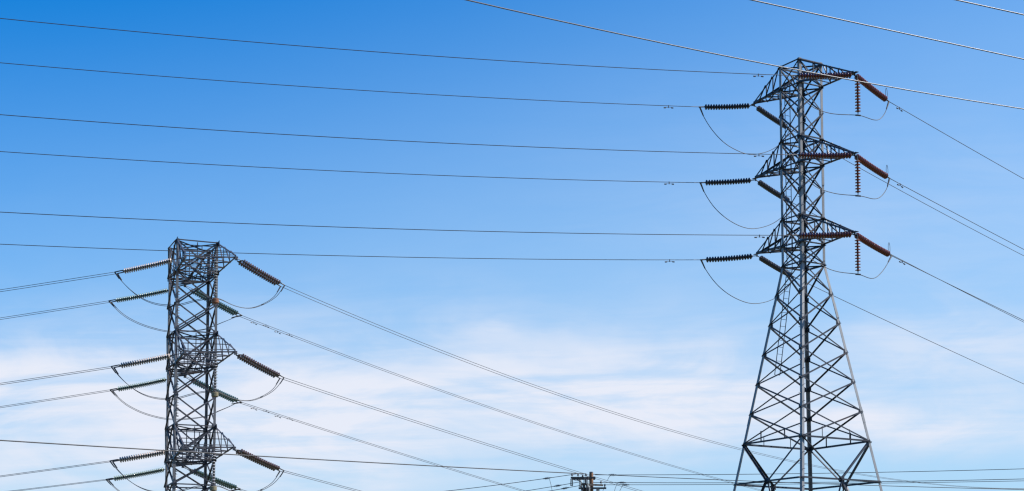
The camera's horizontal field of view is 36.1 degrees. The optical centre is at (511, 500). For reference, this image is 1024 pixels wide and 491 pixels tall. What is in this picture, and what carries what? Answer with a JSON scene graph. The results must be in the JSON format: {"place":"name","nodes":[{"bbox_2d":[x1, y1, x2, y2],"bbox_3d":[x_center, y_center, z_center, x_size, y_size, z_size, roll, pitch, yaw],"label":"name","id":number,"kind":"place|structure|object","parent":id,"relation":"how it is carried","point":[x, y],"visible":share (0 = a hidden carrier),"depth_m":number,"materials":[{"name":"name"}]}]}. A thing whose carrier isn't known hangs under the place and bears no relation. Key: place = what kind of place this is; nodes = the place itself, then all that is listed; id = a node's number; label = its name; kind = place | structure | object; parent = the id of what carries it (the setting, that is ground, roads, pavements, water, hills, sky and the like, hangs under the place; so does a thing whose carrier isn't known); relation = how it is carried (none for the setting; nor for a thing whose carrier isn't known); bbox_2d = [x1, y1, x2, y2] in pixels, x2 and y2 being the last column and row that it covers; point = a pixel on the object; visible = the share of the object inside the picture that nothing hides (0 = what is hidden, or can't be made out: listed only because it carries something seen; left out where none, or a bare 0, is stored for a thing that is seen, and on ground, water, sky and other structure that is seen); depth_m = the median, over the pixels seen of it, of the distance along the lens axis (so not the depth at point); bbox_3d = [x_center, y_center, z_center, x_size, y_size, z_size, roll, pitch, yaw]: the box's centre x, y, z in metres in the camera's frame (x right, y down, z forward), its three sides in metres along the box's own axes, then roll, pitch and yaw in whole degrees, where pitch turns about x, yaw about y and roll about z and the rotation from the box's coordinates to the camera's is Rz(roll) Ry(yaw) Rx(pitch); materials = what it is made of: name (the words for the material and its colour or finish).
{"place":"outdoors","nodes":[
{"label":"outdoors","id":0,"kind":"place"},
{"bbox_2d":[0,0,1023,490],"label":"sky","id":1,"kind":"structure","parent":0,"point":[646,338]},
{"bbox_2d":[466,0,1023,108],"bbox_3d":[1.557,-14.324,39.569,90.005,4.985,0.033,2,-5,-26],"label":"overhead wire","id":2,"kind":"object","parent":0,"point":[736,57],"visible":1,"depth_m":41.46,"materials":[{"name":"metal"}]},
{"bbox_2d":[751,0,1023,59],"bbox_3d":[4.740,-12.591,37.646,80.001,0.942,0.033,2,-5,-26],"label":"overhead wire","id":3,"kind":"object","parent":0,"point":[885,29],"visible":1,"depth_m":39.93,"materials":[{"name":"metal"}]},
{"bbox_2d":[956,0,1023,14],"bbox_3d":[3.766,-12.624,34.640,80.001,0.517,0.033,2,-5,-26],"label":"overhead wire","id":4,"kind":"object","parent":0,"point":[989,7],"visible":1,"depth_m":38.53,"materials":[{"name":"metal"}]},
{"bbox_3d":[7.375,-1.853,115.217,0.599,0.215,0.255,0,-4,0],"label":"strain insulator","id":5,"kind":"object","parent":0,"visible":0},
{"bbox_2d":[667,469,1009,474],"bbox_3d":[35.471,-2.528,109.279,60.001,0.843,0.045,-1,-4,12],"label":"distribution wire","id":6,"kind":"object","parent":5,"relation":"attached to","point":[825,473],"visible":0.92,"depth_m":112.08,"materials":[{"name":"black metal"}]},
{"bbox_3d":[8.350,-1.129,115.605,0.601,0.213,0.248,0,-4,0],"label":"strain insulator","id":7,"kind":"object","parent":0,"visible":0},
{"bbox_2d":[663,481,1002,484],"bbox_3d":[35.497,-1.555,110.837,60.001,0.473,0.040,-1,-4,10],"label":"distribution wire","id":8,"kind":"object","parent":7,"relation":"attached to","point":[825,483],"visible":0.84,"depth_m":113.82,"materials":[{"name":"black metal"}]},
{"bbox_3d":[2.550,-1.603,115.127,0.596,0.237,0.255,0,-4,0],"label":"strain insulator","id":9,"kind":"object","parent":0,"visible":0},
{"bbox_2d":[449,474,574,490],"bbox_3d":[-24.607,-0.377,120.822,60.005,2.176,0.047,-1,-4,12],"label":"distribution wire","id":10,"kind":"object","parent":9,"relation":"attached to","point":[509,483],"visible":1,"depth_m":115.67,"materials":[{"name":"black metal"}]},
{"label":"ground","id":11,"kind":"structure","parent":0,"visible":0},
{"bbox_2d":[163,237,237,490],"bbox_3d":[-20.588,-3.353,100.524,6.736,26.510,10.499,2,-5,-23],"label":"lattice pylon","id":12,"kind":"object","parent":11,"relation":"on","point":[185,280],"visible":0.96,"depth_m":100.02,"materials":[{"name":"grey metal"}]},
{"bbox_2d":[106,467,164,484],"bbox_3d":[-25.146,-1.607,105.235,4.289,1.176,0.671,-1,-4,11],"label":"insulator string","id":13,"kind":"object","parent":12,"relation":"attached to","point":[144,473],"visible":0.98,"depth_m":105.23,"materials":[{"name":"green glass"}]},
{"bbox_2d":[12,479,105,490],"bbox_3d":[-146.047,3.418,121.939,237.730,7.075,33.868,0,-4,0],"label":"twin conductor","id":14,"kind":"object","parent":13,"relation":"attached to","point":[61,485],"visible":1,"depth_m":105.97,"materials":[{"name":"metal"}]},
{"bbox_2d":[108,288,167,307],"bbox_3d":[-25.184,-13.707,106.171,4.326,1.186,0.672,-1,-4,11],"label":"insulator string","id":15,"kind":"object","parent":12,"relation":"attached to","point":[122,299],"visible":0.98,"depth_m":106.14,"materials":[{"name":"green glass"}]},
{"bbox_2d":[0,301,108,319],"bbox_3d":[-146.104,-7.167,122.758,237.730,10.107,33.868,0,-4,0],"label":"twin conductor","id":16,"kind":"object","parent":15,"relation":"attached to","point":[54,309],"visible":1,"depth_m":107.00,"materials":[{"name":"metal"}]},
{"bbox_2d":[110,377,166,394],"bbox_3d":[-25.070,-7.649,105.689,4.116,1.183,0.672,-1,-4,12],"label":"insulator string","id":17,"kind":"object","parent":12,"relation":"attached to","point":[141,385],"visible":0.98,"depth_m":105.67,"materials":[{"name":"green glass"}]},
{"bbox_2d":[0,390,108,407],"bbox_3d":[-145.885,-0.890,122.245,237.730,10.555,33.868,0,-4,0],"label":"twin conductor","id":18,"kind":"object","parent":17,"relation":"attached to","point":[54,398],"visible":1,"depth_m":106.48,"materials":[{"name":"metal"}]},
{"bbox_2d":[109,448,181,467],"bbox_3d":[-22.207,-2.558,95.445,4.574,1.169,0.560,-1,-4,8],"label":"insulator string","id":19,"kind":"object","parent":12,"relation":"hanging from","point":[134,457],"visible":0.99,"depth_m":95.44,"materials":[{"name":"grey ceramic"}]},
{"bbox_2d":[1,461,107,476],"bbox_3d":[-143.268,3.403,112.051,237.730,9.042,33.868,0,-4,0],"label":"twin conductor","id":20,"kind":"object","parent":19,"relation":"attached to","point":[54,468],"visible":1,"depth_m":96.21,"materials":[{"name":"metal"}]},
{"bbox_2d":[114,465,281,490],"bbox_3d":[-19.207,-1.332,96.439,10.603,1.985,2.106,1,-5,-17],"label":"twin jumper","id":21,"kind":"object","parent":19,"relation":"hanging from","point":[198,485],"visible":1,"depth_m":95.72,"materials":[{"name":"metal"}]},
{"bbox_2d":[111,353,182,373],"bbox_3d":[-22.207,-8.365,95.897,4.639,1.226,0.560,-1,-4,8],"label":"insulator string","id":22,"kind":"object","parent":12,"relation":"hanging from","point":[144,361],"visible":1,"depth_m":95.88,"materials":[{"name":"grey ceramic"}]},
{"bbox_2d":[1,366,110,384],"bbox_3d":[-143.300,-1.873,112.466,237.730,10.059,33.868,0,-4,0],"label":"twin conductor","id":23,"kind":"object","parent":22,"relation":"attached to","point":[55,376],"visible":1,"depth_m":96.67,"materials":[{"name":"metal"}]},
{"bbox_2d":[113,367,279,400],"bbox_3d":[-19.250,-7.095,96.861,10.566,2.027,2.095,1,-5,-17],"label":"twin jumper","id":24,"kind":"object","parent":22,"relation":"hanging from","point":[196,393],"visible":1,"depth_m":96.12,"materials":[{"name":"metal"}]},
{"bbox_2d":[114,257,183,279],"bbox_3d":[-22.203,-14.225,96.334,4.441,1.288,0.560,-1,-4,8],"label":"insulator string","id":25,"kind":"object","parent":12,"relation":"hanging from","point":[151,265],"visible":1,"depth_m":96.31,"materials":[{"name":"grey ceramic"}]},
{"bbox_2d":[0,272,116,291],"bbox_3d":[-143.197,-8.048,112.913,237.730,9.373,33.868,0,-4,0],"label":"twin conductor","id":26,"kind":"object","parent":25,"relation":"attached to","point":[55,281],"visible":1,"depth_m":97.11,"materials":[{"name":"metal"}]},
{"bbox_2d":[118,276,281,308],"bbox_3d":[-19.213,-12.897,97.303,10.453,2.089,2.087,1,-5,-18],"label":"twin jumper","id":27,"kind":"object","parent":25,"relation":"hanging from","point":[200,300],"visible":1,"depth_m":96.55,"materials":[{"name":"metal"}]},
{"bbox_2d":[185,467,240,490],"bbox_3d":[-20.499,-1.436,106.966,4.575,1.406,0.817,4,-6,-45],"label":"insulator string","id":28,"kind":"object","parent":12,"relation":"attached to","point":[224,483],"visible":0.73,"depth_m":107.32,"materials":[{"name":"green glass"}]},
{"bbox_2d":[210,449,216,490],"bbox_3d":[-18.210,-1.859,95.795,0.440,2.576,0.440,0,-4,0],"label":"insulator string","id":29,"kind":"object","parent":12,"relation":"hanging from","point":[213,488],"visible":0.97,"depth_m":95.67,"materials":[{"name":"grey ceramic"}]},
{"bbox_2d":[186,286,241,317],"bbox_3d":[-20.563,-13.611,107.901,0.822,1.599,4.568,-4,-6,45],"label":"insulator string","id":30,"kind":"object","parent":12,"relation":"attached to","point":[221,305],"visible":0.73,"depth_m":108.26,"materials":[{"name":"green glass"}]},
{"bbox_2d":[110,301,238,331],"bbox_3d":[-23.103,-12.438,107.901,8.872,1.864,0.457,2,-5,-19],"label":"twin jumper","id":31,"kind":"object","parent":30,"relation":"hanging from","point":[156,328],"visible":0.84,"depth_m":107.31,"materials":[{"name":"metal"}]},
{"bbox_2d":[239,315,759,490],"bbox_3d":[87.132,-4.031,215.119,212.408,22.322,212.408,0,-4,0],"label":"twin conductor","id":32,"kind":"object","parent":30,"relation":"attached to","point":[468,399],"visible":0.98,"depth_m":123.82,"materials":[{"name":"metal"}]},
{"bbox_2d":[186,376,241,403],"bbox_3d":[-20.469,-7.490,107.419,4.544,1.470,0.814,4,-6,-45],"label":"insulator string","id":33,"kind":"object","parent":12,"relation":"attached to","point":[219,394],"visible":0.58,"depth_m":107.65,"materials":[{"name":"green glass"}]},
{"bbox_2d":[112,390,233,419],"bbox_3d":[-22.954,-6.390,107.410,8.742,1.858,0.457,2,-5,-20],"label":"twin jumper","id":34,"kind":"object","parent":33,"relation":"hanging from","point":[162,417],"visible":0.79,"depth_m":106.82,"materials":[{"name":"metal"}]},
{"bbox_2d":[240,402,524,490],"bbox_3d":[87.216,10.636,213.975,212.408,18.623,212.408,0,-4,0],"label":"twin conductor","id":35,"kind":"object","parent":33,"relation":"hanging from","point":[372,445],"visible":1,"depth_m":116.81,"materials":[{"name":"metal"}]},
{"bbox_2d":[211,353,217,396],"bbox_3d":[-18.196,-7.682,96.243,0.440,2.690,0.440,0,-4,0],"label":"insulator string","id":36,"kind":"object","parent":12,"relation":"hanging from","point":[214,394],"visible":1,"depth_m":96.16,"materials":[{"name":"grey ceramic"}]},
{"bbox_2d":[212,259,218,303],"bbox_3d":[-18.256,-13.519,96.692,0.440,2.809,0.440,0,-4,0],"label":"insulator string","id":37,"kind":"object","parent":12,"relation":"hanging from","point":[215,300],"visible":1,"depth_m":96.61,"materials":[{"name":"grey ceramic"}]},
{"bbox_2d":[234,449,283,476],"bbox_3d":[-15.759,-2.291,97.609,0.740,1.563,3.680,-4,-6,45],"label":"insulator string","id":38,"kind":"object","parent":12,"relation":"attached to","point":[265,463],"visible":0.93,"depth_m":97.56,"materials":[{"name":"brown ceramic"}]},
{"bbox_2d":[281,470,359,490],"bbox_3d":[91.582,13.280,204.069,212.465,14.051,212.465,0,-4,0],"label":"twin conductor","id":39,"kind":"object","parent":38,"relation":"attached to","point":[319,481],"visible":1,"depth_m":100.92,"materials":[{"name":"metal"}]},
{"bbox_2d":[236,353,283,383],"bbox_3d":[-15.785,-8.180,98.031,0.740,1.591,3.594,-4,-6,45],"label":"insulator string","id":40,"kind":"object","parent":12,"relation":"attached to","point":[250,361],"visible":1,"depth_m":97.92,"materials":[{"name":"brown ceramic"}]},
{"bbox_2d":[283,377,640,490],"bbox_3d":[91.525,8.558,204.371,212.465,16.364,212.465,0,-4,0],"label":"twin conductor","id":41,"kind":"object","parent":40,"relation":"attached to","point":[446,430],"visible":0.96,"depth_m":108.73,"materials":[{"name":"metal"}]},
{"bbox_2d":[237,258,284,291],"bbox_3d":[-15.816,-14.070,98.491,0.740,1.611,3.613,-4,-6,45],"label":"insulator string","id":42,"kind":"object","parent":12,"relation":"attached to","point":[269,278],"visible":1,"depth_m":98.44,"materials":[{"name":"brown ceramic"}]},
{"bbox_2d":[281,285,1023,488],"bbox_3d":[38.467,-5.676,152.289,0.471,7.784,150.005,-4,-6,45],"label":"twin conductor","id":43,"kind":"object","parent":42,"relation":"attached to","point":[600,407],"visible":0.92,"depth_m":118.63,"materials":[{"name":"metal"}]},
{"bbox_2d":[0,440,584,473],"bbox_3d":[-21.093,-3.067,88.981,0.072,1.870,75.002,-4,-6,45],"label":"distribution wire","id":44,"kind":"object","parent":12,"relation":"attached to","point":[276,457],"visible":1,"depth_m":95.22,"materials":[{"name":"black metal"}]},
{"bbox_2d":[570,472,605,490],"bbox_3d":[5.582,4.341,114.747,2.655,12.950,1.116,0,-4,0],"label":"utility pole","id":45,"kind":"object","parent":11,"relation":"on","point":[590,484],"visible":1,"depth_m":115.09,"materials":[{"name":"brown wood"}]},
{"bbox_2d":[593,479,1011,482],"bbox_3d":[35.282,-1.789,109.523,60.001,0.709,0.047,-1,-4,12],"label":"distribution wire","id":46,"kind":"object","parent":45,"relation":"attached to","point":[807,482],"visible":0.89,"depth_m":112.48,"materials":[{"name":"black metal"}]},
{"bbox_2d":[593,474,1023,489],"bbox_3d":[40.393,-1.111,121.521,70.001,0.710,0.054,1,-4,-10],"label":"distribution wire","id":47,"kind":"object","parent":45,"relation":"attached to","point":[807,483],"visible":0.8,"depth_m":118.48,"materials":[{"name":"black metal"}]},
{"bbox_2d":[733,57,882,490],"bbox_3d":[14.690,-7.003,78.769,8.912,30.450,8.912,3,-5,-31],"label":"lattice pylon","id":48,"kind":"object","parent":11,"relation":"on","point":[802,216],"visible":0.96,"depth_m":79.13,"materials":[{"name":"metal"}]},
{"bbox_2d":[699,103,753,115],"bbox_3d":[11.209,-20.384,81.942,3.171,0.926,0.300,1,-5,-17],"label":"insulator string","id":49,"kind":"object","parent":48,"relation":"attached to","point":[727,106],"visible":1,"depth_m":81.88,"materials":[{"name":"grey ceramic"}]},
{"bbox_2d":[0,62,696,108],"bbox_3d":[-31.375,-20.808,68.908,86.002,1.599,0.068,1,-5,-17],"label":"conductor","id":50,"kind":"object","parent":49,"relation":"attached to","point":[350,89],"visible":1,"depth_m":76.01,"materials":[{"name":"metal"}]},
{"bbox_2d":[700,178,753,191],"bbox_3d":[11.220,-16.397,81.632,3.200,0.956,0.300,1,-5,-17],"label":"insulator string","id":51,"kind":"object","parent":48,"relation":"hanging from","point":[727,181],"visible":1,"depth_m":81.59,"materials":[{"name":"grey ceramic"}]},
{"bbox_2d":[0,151,699,184],"bbox_3d":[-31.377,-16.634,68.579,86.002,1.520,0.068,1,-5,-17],"label":"conductor","id":52,"kind":"object","parent":51,"relation":"attached to","point":[353,171],"visible":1,"depth_m":75.74,"materials":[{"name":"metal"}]},
{"bbox_2d":[704,192,789,228],"bbox_3d":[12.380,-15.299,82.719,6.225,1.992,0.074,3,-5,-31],"label":"jumper cable","id":53,"kind":"object","parent":51,"relation":"hanging from","point":[736,224],"visible":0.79,"depth_m":82.35,"materials":[{"name":"metal"}]},
{"bbox_2d":[700,254,756,268],"bbox_3d":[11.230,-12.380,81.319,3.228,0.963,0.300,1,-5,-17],"label":"insulator string","id":54,"kind":"object","parent":48,"relation":"hanging from","point":[728,258],"visible":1,"depth_m":81.26,"materials":[{"name":"grey ceramic"}]},
{"bbox_2d":[1,244,674,262],"bbox_3d":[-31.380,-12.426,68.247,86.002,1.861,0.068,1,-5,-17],"label":"conductor","id":55,"kind":"object","parent":54,"relation":"attached to","point":[335,255],"visible":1,"depth_m":75.18,"materials":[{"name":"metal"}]},
{"bbox_2d":[705,268,793,303],"bbox_3d":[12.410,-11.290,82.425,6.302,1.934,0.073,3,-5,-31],"label":"jumper cable","id":56,"kind":"object","parent":54,"relation":"hanging from","point":[741,300],"visible":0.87,"depth_m":82.14,"materials":[{"name":"metal"}]},
{"bbox_2d":[755,106,789,128],"bbox_3d":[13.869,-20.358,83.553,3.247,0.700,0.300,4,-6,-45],"label":"insulator string","id":57,"kind":"object","parent":48,"relation":"attached to","point":[767,114],"visible":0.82,"depth_m":83.24,"materials":[{"name":"grey ceramic"}]},
{"bbox_2d":[703,116,788,154],"bbox_3d":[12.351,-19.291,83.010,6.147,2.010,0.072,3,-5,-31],"label":"jumper cable","id":58,"kind":"object","parent":57,"relation":"hanging from","point":[735,149],"visible":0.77,"depth_m":82.52,"materials":[{"name":"metal"}]},
{"bbox_2d":[791,129,1023,255],"bbox_3d":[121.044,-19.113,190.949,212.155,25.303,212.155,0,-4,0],"label":"conductor","id":59,"kind":"object","parent":57,"relation":"attached to","point":[924,203],"visible":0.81,"depth_m":94.50,"materials":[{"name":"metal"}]},
{"bbox_2d":[756,180,792,202],"bbox_3d":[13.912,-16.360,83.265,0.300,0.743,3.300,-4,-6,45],"label":"insulator string","id":60,"kind":"object","parent":48,"relation":"attached to","point":[767,187],"visible":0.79,"depth_m":82.90,"materials":[{"name":"grey ceramic"}]},
{"bbox_2d":[793,203,1022,321],"bbox_3d":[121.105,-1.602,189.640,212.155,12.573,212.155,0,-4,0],"label":"conductor","id":61,"kind":"object","parent":60,"relation":"attached to","point":[928,273],"visible":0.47,"depth_m":97.17,"materials":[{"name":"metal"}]},
{"bbox_2d":[758,256,794,277],"bbox_3d":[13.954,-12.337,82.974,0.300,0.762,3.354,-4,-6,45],"label":"insulator string","id":62,"kind":"object","parent":48,"relation":"attached to","point":[769,263],"visible":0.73,"depth_m":82.59,"materials":[{"name":"grey ceramic"}]},
{"bbox_2d":[795,277,1022,383],"bbox_3d":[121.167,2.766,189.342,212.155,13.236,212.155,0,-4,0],"label":"conductor","id":63,"kind":"object","parent":62,"relation":"attached to","point":[911,332],"visible":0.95,"depth_m":92.34,"materials":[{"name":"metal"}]},
{"bbox_2d":[790,72,853,84],"bbox_3d":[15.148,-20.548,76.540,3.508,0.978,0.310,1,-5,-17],"label":"insulator string","id":64,"kind":"object","parent":48,"relation":"attached to","point":[817,76],"visible":0.84,"depth_m":76.50,"materials":[{"name":"red ceramic"}]},
{"bbox_2d":[0,18,789,76],"bbox_3d":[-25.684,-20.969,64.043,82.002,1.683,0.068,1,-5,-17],"label":"conductor","id":65,"kind":"object","parent":64,"relation":"attached to","point":[388,52],"visible":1,"depth_m":70.08,"materials":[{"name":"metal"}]},
{"bbox_2d":[795,85,886,119],"bbox_3d":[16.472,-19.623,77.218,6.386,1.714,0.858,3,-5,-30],"label":"jumper cable","id":66,"kind":"object","parent":64,"relation":"hanging from","point":[833,113],"visible":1,"depth_m":76.52,"materials":[{"name":"metal"}]},
{"bbox_2d":[791,152,853,163],"bbox_3d":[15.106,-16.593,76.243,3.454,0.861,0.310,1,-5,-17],"label":"insulator string","id":67,"kind":"object","parent":48,"relation":"hanging from","point":[819,155],"visible":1,"depth_m":76.22,"materials":[{"name":"red ceramic"}]},
{"bbox_2d":[0,114,790,156],"bbox_3d":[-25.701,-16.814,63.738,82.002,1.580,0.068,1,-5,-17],"label":"conductor","id":68,"kind":"object","parent":67,"relation":"attached to","point":[390,140],"visible":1,"depth_m":69.81,"materials":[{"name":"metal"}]},
{"bbox_2d":[795,164,887,198],"bbox_3d":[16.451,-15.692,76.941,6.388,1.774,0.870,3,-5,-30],"label":"jumper cable","id":69,"kind":"object","parent":67,"relation":"hanging from","point":[837,193],"visible":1,"depth_m":76.28,"materials":[{"name":"metal"}]},
{"bbox_2d":[792,231,853,243],"bbox_3d":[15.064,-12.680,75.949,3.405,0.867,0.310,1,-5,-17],"label":"insulator string","id":70,"kind":"object","parent":48,"relation":"attached to","point":[822,235],"visible":1,"depth_m":75.90,"materials":[{"name":"red ceramic"}]},
{"bbox_2d":[2,212,791,237],"bbox_3d":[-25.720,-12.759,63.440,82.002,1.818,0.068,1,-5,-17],"label":"conductor","id":71,"kind":"object","parent":70,"relation":"attached to","point":[381,228],"visible":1,"depth_m":69.43,"materials":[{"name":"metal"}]},
{"bbox_2d":[797,244,887,278],"bbox_3d":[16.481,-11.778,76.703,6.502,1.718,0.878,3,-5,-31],"label":"jumper cable","id":72,"kind":"object","parent":70,"relation":"hanging from","point":[838,271],"visible":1,"depth_m":76.00,"materials":[{"name":"metal"}]},
{"bbox_2d":[855,75,860,115],"bbox_3d":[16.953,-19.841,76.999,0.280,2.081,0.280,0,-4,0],"label":"insulator string","id":73,"kind":"object","parent":48,"relation":"hanging from","point":[857,98],"visible":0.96,"depth_m":76.94,"materials":[{"name":"red ceramic"}]},
{"bbox_2d":[855,155,860,196],"bbox_3d":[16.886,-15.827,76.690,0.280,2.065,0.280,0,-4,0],"label":"insulator string","id":74,"kind":"object","parent":48,"relation":"hanging from","point":[857,179],"visible":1,"depth_m":76.63,"materials":[{"name":"red ceramic"}]},
{"bbox_2d":[855,234,860,274],"bbox_3d":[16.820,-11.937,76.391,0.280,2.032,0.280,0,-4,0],"label":"insulator string","id":75,"kind":"object","parent":48,"relation":"hanging from","point":[857,258],"visible":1,"depth_m":76.34,"materials":[{"name":"red ceramic"}]},
{"bbox_2d":[854,74,889,108],"bbox_3d":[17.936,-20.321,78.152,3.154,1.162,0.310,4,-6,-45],"label":"insulator string","id":76,"kind":"object","parent":48,"relation":"attached to","point":[876,92],"visible":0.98,"depth_m":78.17,"materials":[{"name":"red ceramic"}]},
{"bbox_2d":[890,102,1023,178],"bbox_3d":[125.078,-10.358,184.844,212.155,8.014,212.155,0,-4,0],"label":"conductor","id":77,"kind":"object","parent":76,"relation":"attached to","point":[899,108],"visible":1,"depth_m":83.44,"materials":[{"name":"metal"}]},
{"bbox_2d":[854,154,890,185],"bbox_3d":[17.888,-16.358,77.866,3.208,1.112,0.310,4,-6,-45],"label":"insulator string","id":78,"kind":"object","parent":48,"relation":"attached to","point":[873,168],"visible":1,"depth_m":77.81,"materials":[{"name":"red ceramic"}]},
{"bbox_2d":[891,179,1023,249],"bbox_3d":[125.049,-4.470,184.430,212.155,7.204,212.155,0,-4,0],"label":"conductor","id":79,"kind":"object","parent":78,"relation":"attached to","point":[951,211],"visible":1,"depth_m":83.05,"materials":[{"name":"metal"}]},
{"bbox_2d":[854,233,892,261],"bbox_3d":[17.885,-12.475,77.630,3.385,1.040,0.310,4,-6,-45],"label":"insulator string","id":80,"kind":"object","parent":48,"relation":"attached to","point":[873,245],"visible":1,"depth_m":77.53,"materials":[{"name":"red ceramic"}]},
{"bbox_2d":[892,256,1023,320],"bbox_3d":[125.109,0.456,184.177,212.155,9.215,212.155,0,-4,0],"label":"conductor","id":81,"kind":"object","parent":80,"relation":"attached to","point":[951,285],"visible":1,"depth_m":82.92,"materials":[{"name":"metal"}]}
]}

